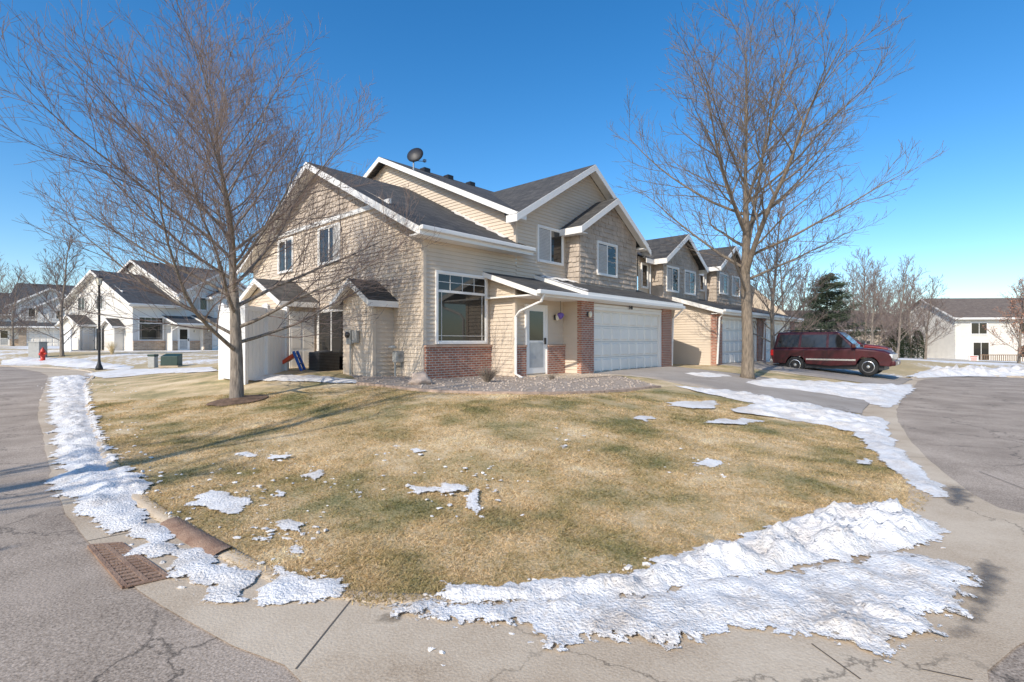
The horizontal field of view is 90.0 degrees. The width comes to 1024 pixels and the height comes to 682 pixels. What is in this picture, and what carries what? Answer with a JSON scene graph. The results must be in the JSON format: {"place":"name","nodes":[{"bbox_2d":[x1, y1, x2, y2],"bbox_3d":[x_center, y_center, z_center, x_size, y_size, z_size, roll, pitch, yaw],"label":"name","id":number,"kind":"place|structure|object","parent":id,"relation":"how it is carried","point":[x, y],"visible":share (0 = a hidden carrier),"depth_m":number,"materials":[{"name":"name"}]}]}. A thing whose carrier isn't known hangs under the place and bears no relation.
{"place":"outdoors","nodes":[
{"label":"outdoors","id":0,"kind":"place"},
{"bbox_2d":[86,363,931,608],"bbox_3d":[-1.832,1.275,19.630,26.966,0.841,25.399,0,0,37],"label":"lawn","id":1,"kind":"structure","parent":0,"point":[166,386],"depth_m":6.07,"materials":[{"name":"plant"}]},
{"bbox_2d":[88,367,217,377],"bbox_3d":[-14.686,1.262,21.083,10.475,0.431,3.376,0,0,26],"label":"snow strip","id":2,"kind":"object","parent":1,"relation":"on","point":[119,373],"visible":0.98,"depth_m":21.35,"materials":[{"name":"snow"}]},
{"bbox_2d":[184,490,252,513],"bbox_3d":[-2.793,1.552,4.956,0.930,0.031,0.475,0,0,24],"label":"snow patch","id":3,"kind":"object","parent":1,"relation":"on","point":[222,501],"visible":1,"depth_m":4.94,"materials":[{"name":"snow"}]},
{"bbox_2d":[0,0,446,397],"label":"bare tree","id":4,"kind":"object","parent":1,"relation":"on","point":[234,304],"visible":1,"depth_m":10.50,"materials":[{"name":"brown plant"}]},
{"bbox_2d":[206,394,267,406],"bbox_3d":[-6.104,1.304,11.356,1.203,0.166,1.218,0,0,0],"label":"mulch ring","id":5,"kind":"object","parent":1,"relation":"on","point":[239,400],"visible":0.82,"depth_m":11.16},
{"bbox_2d":[235,451,257,456],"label":"snow patch","id":6,"kind":"object","parent":1,"relation":"on","point":[248,454],"visible":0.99,"depth_m":6.73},
{"bbox_2d":[275,519,303,532],"bbox_3d":[-1.867,1.574,4.365,0.461,0.024,0.240,0,0,30],"label":"snow patch","id":7,"kind":"object","parent":1,"relation":"on","point":[290,524],"visible":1,"depth_m":4.38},
{"bbox_2d":[282,351,305,370],"bbox_3d":[-7.083,0.700,16.147,1.155,0.788,0.440,0,0,-5],"label":"toy slide","id":8,"kind":"object","parent":1,"relation":"on","point":[293,355],"visible":0.53,"depth_m":15.99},
{"bbox_2d":[286,544,303,554],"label":"snow patch","id":9,"kind":"object","parent":1,"relation":"on","point":[295,548],"visible":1,"depth_m":3.90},
{"bbox_2d":[251,374,357,382],"bbox_3d":[-6.332,1.036,14.461,5.785,0.154,1.146,0,0,23],"label":"snow strip","id":10,"kind":"object","parent":1,"relation":"on","point":[283,377],"visible":0.71,"depth_m":14.08,"materials":[{"name":"snow"}]},
{"bbox_2d":[300,469,323,480],"bbox_3d":[-2.237,1.503,5.773,0.397,0.030,0.367,0,0,24],"label":"snow patch","id":11,"kind":"object","parent":1,"relation":"on","point":[316,474],"visible":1,"depth_m":5.74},
{"bbox_2d":[308,350,339,370],"bbox_3d":[-5.993,0.725,16.309,0.720,0.850,0.720,0,0,42],"label":"air conditioner","id":12,"kind":"object","parent":1,"relation":"on","point":[323,360],"visible":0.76,"depth_m":16.06,"materials":[{"name":"metal"}]},
{"bbox_2d":[405,484,443,493],"bbox_3d":[-0.904,1.500,5.158,0.572,0.030,0.268,0,0,17],"label":"snow patch","id":13,"kind":"object","parent":1,"relation":"on","point":[417,489],"visible":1,"depth_m":5.17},
{"bbox_2d":[135,427,726,580],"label":"snow crumbs","id":14,"kind":"object","parent":1,"relation":"on","point":[301,534],"visible":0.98,"depth_m":4.88,"materials":[{"name":"snow"}]},
{"bbox_2d":[437,482,467,493],"bbox_3d":[-0.620,1.487,5.177,0.402,0.032,0.362,0,0,16],"label":"snow patch","id":15,"kind":"object","parent":1,"relation":"on","point":[445,486],"visible":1,"depth_m":5.17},
{"bbox_2d":[466,488,480,514],"bbox_3d":[-0.343,1.518,4.881,0.220,0.066,0.740,0,0,0],"label":"snow patch","id":16,"kind":"object","parent":1,"relation":"on","point":[472,499],"visible":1,"depth_m":4.84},
{"bbox_2d":[351,375,654,390],"bbox_3d":[-0.229,1.053,13.312,7.723,0.201,5.321,0,0,-16],"label":"gravel bed","id":17,"kind":"object","parent":1,"relation":"on","point":[388,379],"visible":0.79,"depth_m":12.82,"materials":[{"name":"gravel"}]},
{"bbox_2d":[408,371,432,384],"bbox_3d":[-2.173,0.974,12.294,0.510,0.490,0.487,0,0,45],"label":"boulder","id":18,"kind":"object","parent":17,"relation":"on","point":[420,378],"visible":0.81,"depth_m":12.18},
{"bbox_2d":[474,366,500,381],"bbox_3d":[-0.618,0.858,13.012,0.699,0.468,0.690,0,0,0],"label":"shrub","id":19,"kind":"object","parent":17,"relation":"on","point":[486,377],"visible":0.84,"depth_m":12.95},
{"bbox_2d":[539,373,617,378],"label":"walkway","id":20,"kind":"structure","parent":17,"relation":"on","point":[575,376],"depth_m":15.36,"materials":[{"name":"concrete"}]},
{"bbox_2d":[666,400,717,407],"bbox_3d":[3.998,1.355,10.992,2.184,0.118,0.762,0,0,-31],"label":"snow patch","id":21,"kind":"object","parent":1,"relation":"on","point":[701,404],"visible":0.99,"depth_m":10.93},
{"bbox_2d":[692,459,723,466],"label":"snow patch","id":22,"kind":"object","parent":1,"relation":"on","point":[710,462],"visible":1,"depth_m":6.29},
{"bbox_2d":[704,418,763,424],"bbox_3d":[4.144,1.488,9.488,1.820,0.099,0.542,0,0,-27],"label":"snow patch","id":23,"kind":"object","parent":1,"relation":"on","point":[741,421],"visible":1,"depth_m":9.45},
{"bbox_2d":[609,0,946,378],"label":"bare tree","id":24,"kind":"object","parent":1,"relation":"on","point":[746,225],"visible":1,"depth_m":16.46,"materials":[{"name":"brown plant"}]},
{"bbox_2d":[0,366,1023,681],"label":"street","id":25,"kind":"structure","parent":0,"point":[70,610],"depth_m":3.68,"materials":[{"name":"asphalt"}]},
{"bbox_2d":[0,365,1023,603],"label":"kerb","id":26,"kind":"structure","parent":25,"relation":"on","point":[155,513],"depth_m":3.93,"materials":[{"name":"concrete"}]},
{"bbox_2d":[906,364,1023,377],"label":"snow bank","id":27,"kind":"structure","parent":26,"relation":"on","point":[969,370],"depth_m":25.64,"materials":[{"name":"snow"}]},
{"bbox_2d":[15,367,1023,681],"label":"gutter","id":28,"kind":"object","parent":25,"relation":"on","point":[363,643],"visible":0.52,"depth_m":2.81,"materials":[{"name":"concrete"}]},
{"bbox_2d":[42,375,261,608],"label":"snow bank","id":29,"kind":"structure","parent":28,"relation":"on","point":[107,501],"depth_m":5.33,"materials":[{"name":"snow"}]},
{"bbox_2d":[87,516,232,588],"bbox_3d":[-2.734,1.596,3.944,1.184,0.059,0.720,0,0,38],"label":"storm drain","id":30,"kind":"object","parent":28,"relation":"in","point":[136,569],"visible":0.99,"depth_m":3.84,"materials":[{"name":"metal"}]},
{"bbox_2d":[255,563,350,606],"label":"snow bank","id":31,"kind":"structure","parent":28,"relation":"on","point":[284,587],"depth_m":3.30,"materials":[{"name":"snow"}]},
{"bbox_2d":[37,383,945,665],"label":"snow chunks","id":32,"kind":"object","parent":28,"relation":"on","point":[627,567],"visible":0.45,"depth_m":3.69,"materials":[{"name":"snow"}]},
{"bbox_2d":[387,550,988,662],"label":"packed snow","id":33,"kind":"structure","parent":28,"relation":"on","point":[798,601],"depth_m":3.12,"materials":[{"name":"snow"}]},
{"bbox_2d":[434,498,950,603],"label":"snow bank","id":34,"kind":"structure","parent":28,"relation":"on","point":[843,531],"depth_m":3.82,"materials":[{"name":"snow"}]},
{"bbox_2d":[674,385,949,497],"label":"snow bank","id":35,"kind":"structure","parent":28,"relation":"on","point":[872,432],"depth_m":10.09,"materials":[{"name":"snow"}]},
{"bbox_2d":[746,378,916,407],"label":"snow bank","id":36,"kind":"structure","parent":28,"relation":"on","point":[887,395],"depth_m":15.81,"materials":[{"name":"snow"}]},
{"bbox_2d":[950,488,968,502],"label":"puddle","id":37,"kind":"object","parent":28,"relation":"on","point":[958,495],"visible":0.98,"depth_m":5.44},
{"bbox_2d":[972,565,998,619],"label":"puddle","id":38,"kind":"object","parent":28,"relation":"on","point":[987,574],"visible":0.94,"depth_m":3.52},
{"bbox_2d":[73,456,1021,679],"bbox_3d":[0.629,1.626,4.500,11.579,0.067,4.429,0,0,-8],"label":"concrete joint","id":39,"kind":"object","parent":25,"relation":"on","point":[811,643],"visible":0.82,"depth_m":2.70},
{"bbox_2d":[0,346,1023,540],"bbox_3d":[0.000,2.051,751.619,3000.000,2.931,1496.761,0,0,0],"label":"ground","id":40,"kind":"structure","parent":0,"point":[903,369],"depth_m":31.53,"materials":[{"name":"snow"}]},
{"bbox_2d":[0,255,35,330],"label":"bare tree","id":41,"kind":"object","parent":40,"relation":"on","point":[15,300],"visible":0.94,"depth_m":43.09,"materials":[{"name":"brown plant"}]},
{"bbox_2d":[0,266,48,345],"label":"bare tree","id":42,"kind":"object","parent":40,"relation":"on","point":[13,311],"visible":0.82,"depth_m":59.88,"materials":[{"name":"brown plant"}]},
{"bbox_2d":[0,283,74,345],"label":"townhouse","id":43,"kind":"structure","parent":40,"relation":"on","point":[23,338],"depth_m":65.12,"materials":[{"name":"white"}]},
{"bbox_2d":[0,329,9,345],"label":"door","id":44,"kind":"structure","parent":43,"relation":"in","point":[4,338],"depth_m":63.16,"materials":[{"name":"white glass"}]},
{"bbox_2d":[27,329,59,345],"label":"garage door","id":45,"kind":"structure","parent":43,"relation":"in","point":[31,337],"depth_m":64.90,"materials":[{"name":"metal"}]},
{"bbox_2d":[27,342,47,357],"bbox_3d":[-30.230,0.650,32.650,0.760,1.220,0.660,0,0,0],"label":"utility box","id":46,"kind":"object","parent":40,"relation":"on","point":[34,348],"visible":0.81,"depth_m":32.35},
{"bbox_2d":[0,223,112,356],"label":"bare tree","id":47,"kind":"object","parent":40,"relation":"on","point":[61,319],"visible":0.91,"depth_m":32.73,"materials":[{"name":"brown plant"}]},
{"bbox_2d":[1,357,133,369],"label":"snow bank","id":48,"kind":"structure","parent":40,"relation":"on","point":[74,362],"depth_m":28.97,"materials":[{"name":"snow"}]},
{"bbox_2d":[38,347,46,360],"bbox_3d":[-27.524,0.767,30.039,0.382,0.780,0.380,0,0,-41],"label":"fire hydrant","id":49,"kind":"object","parent":48,"relation":"on","point":[42,354],"visible":0.99,"depth_m":29.96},
{"bbox_2d":[63,329,71,350],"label":"fence","id":50,"kind":"object","parent":40,"relation":"on","point":[68,345],"visible":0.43,"depth_m":40.59,"materials":[{"name":"plastic"}]},
{"bbox_2d":[95,274,102,369],"bbox_3d":[-20.277,-0.937,25.150,0.380,4.703,0.329,0,0,0],"label":"street lamp","id":51,"kind":"object","parent":40,"relation":"on","point":[99,366],"visible":0.89,"depth_m":25.11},
{"bbox_2d":[105,341,116,353],"bbox_3d":[-26.919,0.423,34.419,0.918,0.882,0.859,0,0,0],"label":"shrub","id":52,"kind":"object","parent":40,"relation":"on","point":[111,346],"visible":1,"depth_m":34.39,"materials":[{"name":"plant"}]},
{"bbox_2d":[55,260,246,350],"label":"townhouse","id":53,"kind":"structure","parent":40,"relation":"on","point":[169,337],"depth_m":44.26,"materials":[{"name":"white"}]},
{"bbox_2d":[82,328,93,349],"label":"door","id":54,"kind":"structure","parent":53,"relation":"in","point":[87,338],"depth_m":44.20,"materials":[{"name":"metal"}]},
{"bbox_2d":[95,327,103,349],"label":"window","id":55,"kind":"structure","parent":53,"relation":"in","point":[96,329],"depth_m":44.47,"materials":[{"name":"white glass"}]},
{"bbox_2d":[138,316,163,340],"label":"window","id":56,"kind":"structure","parent":53,"relation":"in","point":[145,334],"depth_m":43.15,"materials":[{"name":"white glass"}]},
{"bbox_2d":[177,327,189,349],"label":"door","id":57,"kind":"structure","parent":53,"relation":"in","point":[183,334],"depth_m":44.51,"materials":[{"name":"white metal"}]},
{"bbox_2d":[192,296,207,310],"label":"window","id":58,"kind":"structure","parent":53,"relation":"in","point":[201,301],"depth_m":46.97,"materials":[{"name":"white glass"}]},
{"bbox_2d":[212,327,217,349],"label":"garage door","id":59,"kind":"structure","parent":53,"relation":"in","point":[214,338],"depth_m":46.45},
{"bbox_2d":[147,354,158,367],"bbox_3d":[-17.321,0.965,24.700,0.360,0.660,0.320,0,0,0],"label":"utility pedestal","id":60,"kind":"object","parent":40,"relation":"on","point":[152,360],"visible":1,"depth_m":24.56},
{"bbox_2d":[159,354,183,367],"bbox_3d":[-16.093,0.920,24.200,0.792,0.635,0.648,0,0,-11],"label":"utility box","id":61,"kind":"object","parent":40,"relation":"on","point":[170,360],"visible":0.98,"depth_m":23.96,"materials":[{"name":"metal"}]},
{"bbox_2d":[218,300,289,384],"bbox_3d":[-7.822,0.065,15.050,1.506,2.370,2.500,0,0,0],"label":"fence","id":62,"kind":"object","parent":40,"relation":"on","point":[265,355],"visible":0.58,"depth_m":14.87,"materials":[{"name":"plastic"}]},
{"bbox_2d":[236,157,684,377],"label":"townhouse","id":63,"kind":"structure","parent":40,"relation":"on","point":[502,274],"depth_m":16.46,"materials":[{"name":"wood"}]},
{"bbox_2d":[277,236,293,273],"bbox_3d":[-8.550,-3.220,19.330,1.280,1.290,0.085,0,0,42],"label":"window","id":64,"kind":"structure","parent":63,"relation":"in","point":[290,252],"depth_m":19.31,"materials":[{"name":"white glass"}]},
{"bbox_2d":[289,311,313,367],"bbox_3d":[-7.118,0.025,17.368,0.110,2.050,0.850,0,0,42],"label":"door","id":65,"kind":"structure","parent":63,"relation":"in","point":[304,348],"depth_m":17.32,"materials":[{"name":"metal"}]},
{"bbox_2d":[318,222,340,265],"bbox_3d":[-6.113,-3.220,17.106,1.480,1.290,0.085,0,0,42],"label":"window","id":66,"kind":"structure","parent":63,"relation":"in","point":[330,232],"depth_m":17.09,"materials":[{"name":"white glass"}]},
{"bbox_2d":[317,309,342,369],"bbox_3d":[-6.002,0.000,17.004,1.880,2.130,0.085,0,0,42],"label":"sliding door","id":67,"kind":"structure","parent":63,"relation":"in","point":[336,345],"depth_m":16.98,"materials":[{"name":"glass"}]},
{"bbox_2d":[345,330,358,375],"bbox_3d":[-4.618,0.440,14.716,0.520,1.520,0.200,0,0,42],"label":"electric meter","id":68,"kind":"object","parent":63,"relation":"attached to","point":[352,336],"visible":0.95,"depth_m":14.74,"materials":[{"name":"grey metal"}]},
{"bbox_2d":[388,345,403,375],"bbox_3d":[-3.295,0.660,14.268,0.442,1.080,0.460,0,0,42],"label":"gas meter","id":69,"kind":"object","parent":63,"relation":"attached to","point":[397,356],"visible":0.96,"depth_m":14.19,"materials":[{"name":"metal"}]},
{"bbox_2d":[407,148,425,169],"bbox_3d":[-3.692,-6.958,19.768,0.692,1.006,0.469,0,0,7],"label":"satellite dish","id":70,"kind":"object","parent":63,"relation":"on","point":[414,155],"visible":0.98,"depth_m":19.60,"materials":[{"name":"metal"}]},
{"bbox_2d":[435,270,487,343],"bbox_3d":[-1.421,-0.930,14.730,0.085,2.030,1.980,0,0,42],"label":"window","id":71,"kind":"structure","parent":63,"relation":"in","point":[461,308],"depth_m":14.68,"materials":[{"name":"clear glass"}]},
{"bbox_2d":[524,304,547,373],"bbox_3d":[0.743,-0.025,15.525,0.110,2.150,1.020,0,0,42],"label":"door","id":72,"kind":"structure","parent":63,"relation":"in","point":[536,317],"depth_m":15.52,"materials":[{"name":"white glass"}]},
{"bbox_2d":[536,224,563,265],"bbox_3d":[1.339,-3.300,17.756,0.085,1.250,1.450,0,0,42],"label":"window","id":73,"kind":"structure","parent":63,"relation":"in","point":[550,245],"depth_m":17.72,"materials":[{"name":"white glass"}]},
{"bbox_2d":[596,240,617,277],"bbox_3d":[3.603,-3.070,19.345,0.085,1.270,1.410,0,0,42],"label":"window","id":74,"kind":"structure","parent":63,"relation":"in","point":[612,271],"depth_m":19.31,"materials":[{"name":"white glass"}]},
{"bbox_2d":[594,306,660,372],"bbox_3d":[4.211,-0.015,18.535,0.161,2.230,4.900,0,0,42],"label":"garage door","id":75,"kind":"structure","parent":63,"relation":"in","point":[623,338],"depth_m":18.41,"materials":[{"name":"metal"}]},
{"bbox_2d":[356,382,660,394],"bbox_3d":[-0.047,1.189,11.904,7.770,0.320,2.686,0,0,0],"label":"bed edging","id":76,"kind":"object","parent":40,"relation":"on","point":[510,392],"visible":0.37,"depth_m":11.19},
{"bbox_2d":[637,234,769,364],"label":"townhouse","id":77,"kind":"structure","parent":40,"relation":"on","point":[704,334],"depth_m":23.37,"materials":[{"name":"wood"}]},
{"bbox_2d":[640,262,648,288],"bbox_3d":[5.896,-2.900,22.746,0.085,1.130,0.630,0,0,42],"label":"window","id":78,"kind":"structure","parent":77,"relation":"in","point":[644,271],"depth_m":22.75,"materials":[{"name":"white glass"}]},
{"bbox_2d":[666,265,678,292],"bbox_3d":[7.367,-2.825,23.470,0.085,1.180,1.280,0,0,42],"label":"window","id":79,"kind":"structure","parent":77,"relation":"in","point":[670,275],"depth_m":23.44,"materials":[{"name":"white glass"}]},
{"bbox_2d":[684,269,695,295],"bbox_3d":[8.647,-2.825,24.874,0.085,1.180,1.280,0,0,42],"label":"window","id":80,"kind":"structure","parent":77,"relation":"in","point":[686,272],"depth_m":24.85,"materials":[{"name":"white glass"}]},
{"bbox_2d":[722,316,756,363],"bbox_3d":[10.946,-0.015,24.740,0.160,2.230,4.950,0,0,42],"label":"garage door","id":81,"kind":"structure","parent":77,"relation":"in","point":[731,326],"depth_m":24.35,"materials":[{"name":"metal"}]},
{"bbox_2d":[698,246,803,361],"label":"townhouse","id":82,"kind":"structure","parent":40,"relation":"on","point":[714,288],"depth_m":28.38,"materials":[{"name":"wood"}]},
{"bbox_2d":[699,274,704,291],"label":"window","id":83,"kind":"structure","parent":82,"relation":"in","point":[701,278],"depth_m":27.46,"materials":[{"name":"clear glass"}]},
{"bbox_2d":[719,272,727,294],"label":"window","id":84,"kind":"structure","parent":82,"relation":"in","point":[721,285],"depth_m":28.12,"materials":[{"name":"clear glass"}]},
{"bbox_2d":[731,275,739,296],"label":"window","id":85,"kind":"structure","parent":82,"relation":"in","point":[738,278],"depth_m":29.45,"materials":[{"name":"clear glass"}]},
{"bbox_2d":[766,320,789,360],"bbox_3d":[15.212,-0.015,29.415,0.160,2.230,4.950,0,0,42],"label":"garage door","id":86,"kind":"structure","parent":82,"relation":"in","point":[778,325],"depth_m":28.50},
{"bbox_2d":[716,189,838,362],"bbox_3d":[12.794,-3.226,25.827,5.742,8.811,4.605,0,0,17],"label":"bare tree","id":87,"kind":"object","parent":40,"relation":"on","point":[772,314],"visible":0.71,"depth_m":25.46,"materials":[{"name":"brown plant"}]},
{"bbox_2d":[751,238,827,331],"bbox_3d":[18.945,-3.036,36.352,4.375,8.370,5.454,0,0,-5],"label":"bare tree","id":88,"kind":"object","parent":40,"relation":"on","point":[785,302],"visible":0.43,"depth_m":35.52,"materials":[{"name":"brown plant"}]},
{"bbox_2d":[780,263,829,331],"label":"bare tree","id":89,"kind":"object","parent":40,"relation":"on","point":[805,282],"visible":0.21,"depth_m":47.77,"materials":[{"name":"brown plant"}]},
{"bbox_2d":[786,310,884,345],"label":"house","id":90,"kind":"structure","parent":40,"relation":"on","point":[849,330],"depth_m":58.10,"materials":[{"name":"white"}]},
{"bbox_2d":[795,272,883,340],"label":"evergreen tree","id":91,"kind":"object","parent":40,"relation":"on","point":[826,297],"visible":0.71,"depth_m":45.34,"materials":[{"name":"green plant"}]},
{"bbox_2d":[834,261,886,340],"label":"bare tree","id":92,"kind":"object","parent":40,"relation":"on","point":[853,285],"visible":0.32,"depth_m":54.24,"materials":[{"name":"brown plant"}]},
{"bbox_2d":[831,256,909,344],"bbox_3d":[26.370,-2.422,37.953,4.880,7.489,3.915,0,0,31],"label":"bare tree","id":93,"kind":"object","parent":40,"relation":"on","point":[868,301],"visible":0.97,"depth_m":37.61,"materials":[{"name":"brown plant"}]},
{"bbox_2d":[834,247,910,342],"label":"bare tree","id":94,"kind":"object","parent":40,"relation":"on","point":[863,286],"visible":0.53,"depth_m":46.20,"materials":[{"name":"brown plant"}]},
{"bbox_2d":[866,269,911,344],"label":"bare tree","id":95,"kind":"object","parent":40,"relation":"on","point":[884,298],"visible":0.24,"depth_m":60.34,"materials":[{"name":"brown plant"}]},
{"bbox_2d":[886,323,904,357],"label":"arborvitae","id":96,"kind":"object","parent":40,"relation":"on","point":[901,344],"visible":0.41,"depth_m":45.74,"materials":[{"name":"green plant"}]},
{"bbox_2d":[896,328,910,357],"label":"arborvitae","id":97,"kind":"object","parent":40,"relation":"on","point":[907,345],"visible":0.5,"depth_m":45.66,"materials":[{"name":"green plant"}]},
{"bbox_2d":[871,253,936,357],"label":"bare tree","id":98,"kind":"object","parent":40,"relation":"on","point":[904,297],"visible":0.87,"depth_m":41.73,"materials":[{"name":"brown plant"}]},
{"bbox_2d":[883,273,926,323],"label":"bare tree","id":99,"kind":"object","parent":40,"relation":"on","point":[907,294],"visible":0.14,"depth_m":63.32,"materials":[{"name":"brown plant"}]},
{"bbox_2d":[904,325,919,357],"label":"arborvitae","id":100,"kind":"object","parent":40,"relation":"on","point":[910,343],"visible":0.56,"depth_m":45.89,"materials":[{"name":"green plant"}]},
{"bbox_2d":[885,275,941,349],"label":"bare tree","id":101,"kind":"object","parent":40,"relation":"on","point":[910,319],"visible":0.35,"depth_m":55.85,"materials":[{"name":"brown plant"}]},
{"bbox_2d":[911,330,924,358],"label":"arborvitae","id":102,"kind":"object","parent":40,"relation":"on","point":[919,348],"visible":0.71,"depth_m":45.83,"materials":[{"name":"green plant"}]},
{"bbox_2d":[898,274,967,358],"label":"bare tree","id":103,"kind":"object","parent":40,"relation":"on","point":[926,337],"visible":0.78,"depth_m":44.52,"materials":[{"name":"brown plant"}]},
{"bbox_2d":[893,298,1023,361],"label":"house","id":104,"kind":"structure","parent":40,"relation":"on","point":[971,337],"depth_m":54.97,"materials":[{"name":"white"}]},
{"bbox_2d":[970,322,987,334],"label":"window","id":105,"kind":"structure","parent":104,"relation":"in","point":[976,328],"depth_m":54.80,"materials":[{"name":"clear glass"}]},
{"bbox_2d":[972,342,989,359],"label":"window","id":106,"kind":"structure","parent":104,"relation":"in","point":[978,348],"depth_m":54.78,"materials":[{"name":"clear glass"}]},
{"bbox_2d":[983,279,1023,362],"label":"russet tree","id":107,"kind":"object","parent":40,"relation":"on","point":[1019,333],"visible":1,"depth_m":36.05,"materials":[{"name":"brown plant"}]},
{"bbox_2d":[0,0,1023,311],"label":"sky","id":108,"kind":"structure","parent":0,"point":[495,95],"materials":[{"name":"blue"}]},
{"bbox_2d":[593,366,868,413],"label":"driveway","id":109,"kind":"structure","parent":0,"point":[732,381],"depth_m":14.89,"materials":[{"name":"concrete"}]},
{"bbox_2d":[686,372,729,376],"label":"snow bank","id":110,"kind":"structure","parent":109,"relation":"on","point":[705,374],"depth_m":17.16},
{"bbox_2d":[721,361,910,384],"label":"driveway","id":111,"kind":"structure","parent":0,"point":[853,376],"depth_m":21.84,"materials":[{"name":"concrete"}]},
{"bbox_2d":[770,330,900,375],"bbox_3d":[14.498,0.486,23.148,4.784,1.970,2.266,0,0,42],"label":"parked suv","id":112,"kind":"object","parent":111,"relation":"on","point":[834,350],"visible":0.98,"depth_m":22.57,"materials":[{"name":"red metal"}]},
{"bbox_2d":[850,336,893,351],"bbox_3d":[20.274,0.429,31.024,4.530,1.420,2.140,0,0,42],"label":"hood","id":113,"kind":"object","parent":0,"point":[868,345],"visible":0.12,"depth_m":29.59,"materials":[{"name":"red metal"}]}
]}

